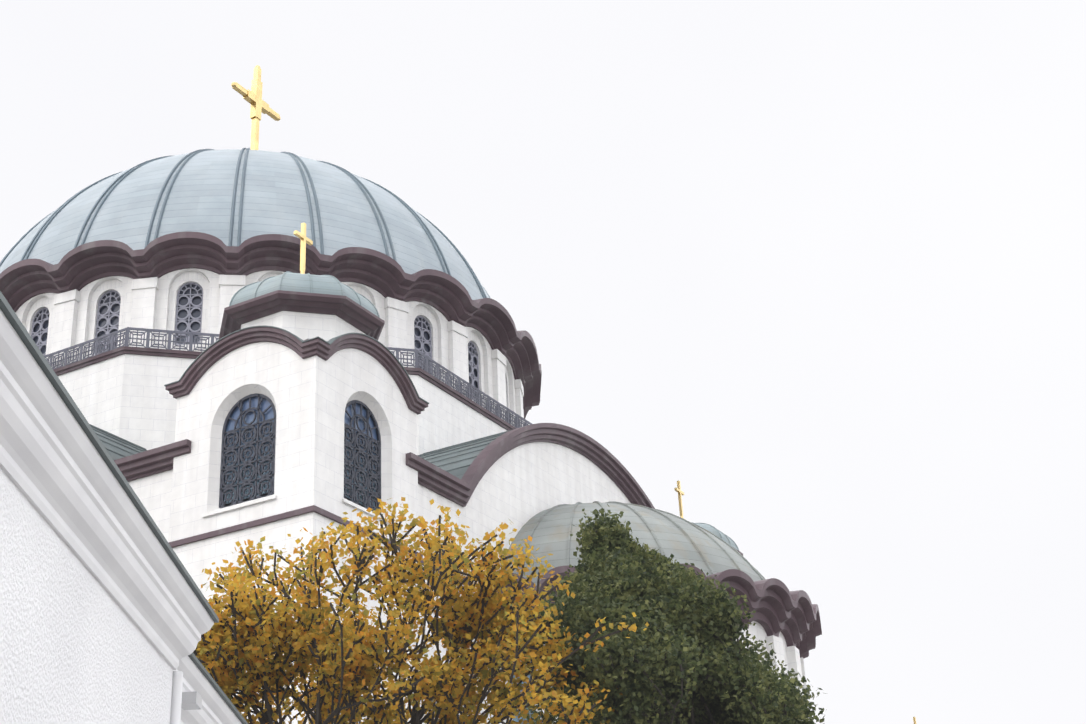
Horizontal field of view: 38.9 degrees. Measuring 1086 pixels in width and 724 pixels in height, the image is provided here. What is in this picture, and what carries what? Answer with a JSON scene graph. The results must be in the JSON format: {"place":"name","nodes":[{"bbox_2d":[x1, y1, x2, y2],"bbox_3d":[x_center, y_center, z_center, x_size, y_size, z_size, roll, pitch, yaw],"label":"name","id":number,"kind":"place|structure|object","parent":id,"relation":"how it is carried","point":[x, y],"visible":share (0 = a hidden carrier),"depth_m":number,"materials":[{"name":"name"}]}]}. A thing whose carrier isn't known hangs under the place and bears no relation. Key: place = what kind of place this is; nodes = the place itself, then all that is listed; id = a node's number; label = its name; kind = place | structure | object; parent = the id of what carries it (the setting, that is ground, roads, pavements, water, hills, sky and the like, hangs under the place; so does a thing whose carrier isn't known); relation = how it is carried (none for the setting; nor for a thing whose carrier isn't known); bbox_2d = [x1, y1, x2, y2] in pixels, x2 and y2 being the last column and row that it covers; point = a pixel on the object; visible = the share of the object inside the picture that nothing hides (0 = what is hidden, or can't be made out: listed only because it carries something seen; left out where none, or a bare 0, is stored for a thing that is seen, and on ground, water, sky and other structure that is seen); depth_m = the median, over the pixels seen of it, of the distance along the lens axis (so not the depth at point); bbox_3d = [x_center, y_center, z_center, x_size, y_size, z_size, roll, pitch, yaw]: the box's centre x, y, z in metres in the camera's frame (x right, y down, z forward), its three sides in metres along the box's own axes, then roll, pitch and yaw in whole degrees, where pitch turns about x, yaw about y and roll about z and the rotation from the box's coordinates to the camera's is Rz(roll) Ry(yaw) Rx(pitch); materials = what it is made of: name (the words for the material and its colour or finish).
{"place":"outdoors","nodes":[
{"label":"outdoors","id":0,"kind":"place"},
{"bbox_2d":[0,468,172,723],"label":"chapel wall","id":1,"kind":"structure","parent":0,"point":[77,646],"depth_m":9.74,"materials":[{"name":"white paint"}]},
{"bbox_2d":[0,309,241,723],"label":"cornice","id":2,"kind":"structure","parent":1,"relation":"attached to","point":[54,467],"depth_m":10.09,"materials":[{"name":"white paint"}]},
{"bbox_2d":[0,291,247,723],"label":"roof edge","id":3,"kind":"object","parent":2,"relation":"attached to","point":[9,313],"depth_m":9.99,"materials":[{"name":"grey metal"}]},
{"bbox_2d":[170,671,182,723],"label":"downspout","id":4,"kind":"object","parent":1,"relation":"attached to","point":[176,698],"visible":0.75,"depth_m":12.81,"materials":[{"name":"white metal"}]},
{"bbox_2d":[181,691,201,709],"bbox_3d":[-3.404,3.199,14.536,0.305,0.125,0.260,-2,-25,-1],"label":"chapel floodlight","id":5,"kind":"object","parent":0,"point":[191,700],"visible":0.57,"depth_m":14.44,"materials":[{"name":"white metal"}]},
{"bbox_2d":[193,497,648,723],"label":"autumn maple","id":6,"kind":"object","parent":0,"point":[226,682],"depth_m":40.29,"materials":[{"name":"yellow plant"}]},
{"bbox_2d":[513,674,534,723],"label":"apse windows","id":7,"kind":"structure","parent":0,"point":[516,719],"depth_m":75.30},
{"bbox_2d":[0,0,1085,723],"label":"sky","id":8,"kind":"structure","parent":0,"point":[813,269],"materials":[{"name":"white"}]},
{"bbox_2d":[493,621,808,723],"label":"apse walls","id":9,"kind":"structure","parent":0,"point":[790,656],"depth_m":80.21,"materials":[{"name":"white paint"}]},
{"bbox_2d":[505,503,762,585],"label":"apse semi domes","id":10,"kind":"structure","parent":9,"relation":"on","point":[550,534],"depth_m":81.39,"materials":[{"name":"grey metal"}]},
{"bbox_2d":[518,501,764,579],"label":"dome ribs","id":11,"kind":"object","parent":10,"relation":"attached to","point":[654,535],"visible":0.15,"depth_m":83.32,"materials":[{"name":"grey metal"}]},
{"bbox_2d":[490,564,821,658],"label":"apse cornices","id":12,"kind":"object","parent":9,"relation":"attached to","point":[778,607],"visible":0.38,"depth_m":80.17,"materials":[{"name":"brown stone"}]},
{"bbox_2d":[509,504,825,723],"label":"lime tree","id":13,"kind":"object","parent":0,"point":[621,570],"depth_m":43.79,"materials":[{"name":"green plant"}]},
{"label":"plaza ground","id":14,"kind":"structure","parent":0,"visible":0},
{"bbox_2d":[169,311,420,723],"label":"bell tower walls","id":15,"kind":"structure","parent":14,"relation":"on","point":[311,397],"depth_m":69.44,"materials":[{"name":"white paint"}]},
{"bbox_2d":[164,325,429,403],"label":"bell tower gable roofs","id":16,"kind":"structure","parent":15,"relation":"on","point":[330,341],"depth_m":71.87,"materials":[{"name":"brown metal"}]},
{"bbox_2d":[219,393,380,513],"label":"bell tower grilles","id":17,"kind":"object","parent":15,"relation":"attached to","point":[353,492],"visible":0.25,"depth_m":69.97,"materials":[{"name":"grey metal"}]},
{"bbox_2d":[222,397,377,509],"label":"bell tower glass","id":18,"kind":"object","parent":15,"relation":"attached to","point":[264,405],"visible":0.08,"depth_m":70.39,"materials":[{"name":"glass"}]},
{"bbox_2d":[165,290,742,558],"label":"bell tower mouldings","id":19,"kind":"object","parent":15,"relation":"attached to","point":[347,310],"visible":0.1,"depth_m":72.27,"materials":[{"name":"brown stone"}]},
{"bbox_2d":[229,271,738,550],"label":"small domes","id":20,"kind":"structure","parent":15,"relation":"on","point":[308,283],"depth_m":73.45,"materials":[{"name":"grey metal"}]},
{"bbox_2d":[294,223,683,517],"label":"crosses","id":21,"kind":"object","parent":20,"relation":"on","point":[303,237],"visible":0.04,"depth_m":77.90,"materials":[{"name":"gold metal"}]},
{"bbox_2d":[58,354,629,723],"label":"church walls","id":22,"kind":"structure","parent":14,"relation":"on","point":[129,397],"depth_m":85.07,"materials":[{"name":"paint"}]},
{"bbox_2d":[16,268,523,426],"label":"drum walls","id":23,"kind":"structure","parent":22,"relation":"on","point":[149,303],"depth_m":90.89,"materials":[{"name":"white paint"}]},
{"bbox_2d":[0,148,489,360],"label":"dome ribs","id":24,"kind":"object","parent":23,"relation":"on","point":[118,180],"visible":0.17,"depth_m":97.55,"materials":[{"name":"grey metal"}]},
{"bbox_2d":[0,149,488,387],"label":"dome","id":25,"kind":"structure","parent":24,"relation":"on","point":[275,200],"depth_m":96.11,"materials":[{"name":"grey metal"}]},
{"bbox_2d":[231,65,280,149],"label":"cross","id":26,"kind":"object","parent":25,"relation":"on","point":[253,98],"visible":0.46,"depth_m":118.02,"materials":[{"name":"gold metal"}]},
{"bbox_2d":[31,282,478,399],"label":"drum grilles","id":27,"kind":"object","parent":23,"relation":"in","point":[197,319],"visible":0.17,"depth_m":90.72,"materials":[{"name":"grey metal"}]},
{"bbox_2d":[33,284,476,398],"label":"drum glass","id":28,"kind":"object","parent":23,"relation":"in","point":[195,313],"visible":0.02,"depth_m":90.61,"materials":[{"name":"glass"}]},
{"bbox_2d":[0,231,541,418],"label":"dome cornice","id":29,"kind":"structure","parent":23,"relation":"attached to","point":[446,295],"depth_m":91.53,"materials":[{"name":"brown stone"}]},
{"bbox_2d":[54,346,515,430],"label":"platform edge band","id":30,"kind":"object","parent":22,"relation":"on","point":[443,386],"visible":0.25,"depth_m":87.14,"materials":[{"name":"brown stone"}]},
{"bbox_2d":[44,327,531,427],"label":"platform railing","id":31,"kind":"object","parent":22,"relation":"on","point":[469,393],"visible":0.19,"depth_m":88.22,"materials":[{"name":"grey metal"}]},
{"bbox_2d":[93,428,500,478],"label":"great arch roofs","id":32,"kind":"structure","parent":22,"relation":"on","point":[459,473],"depth_m":80.96,"materials":[{"name":"grey metal"}]},
{"bbox_2d":[90,424,516,470],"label":"great arch roof seams","id":33,"kind":"object","parent":32,"relation":"on","point":[420,455],"visible":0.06,"depth_m":82.55,"materials":[{"name":"metal"}]},
{"bbox_2d":[114,423,654,584],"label":"great arch mouldings","id":34,"kind":"object","parent":22,"relation":"attached to","point":[443,483],"visible":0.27,"depth_m":79.97,"materials":[{"name":"brown stone"}]}
]}

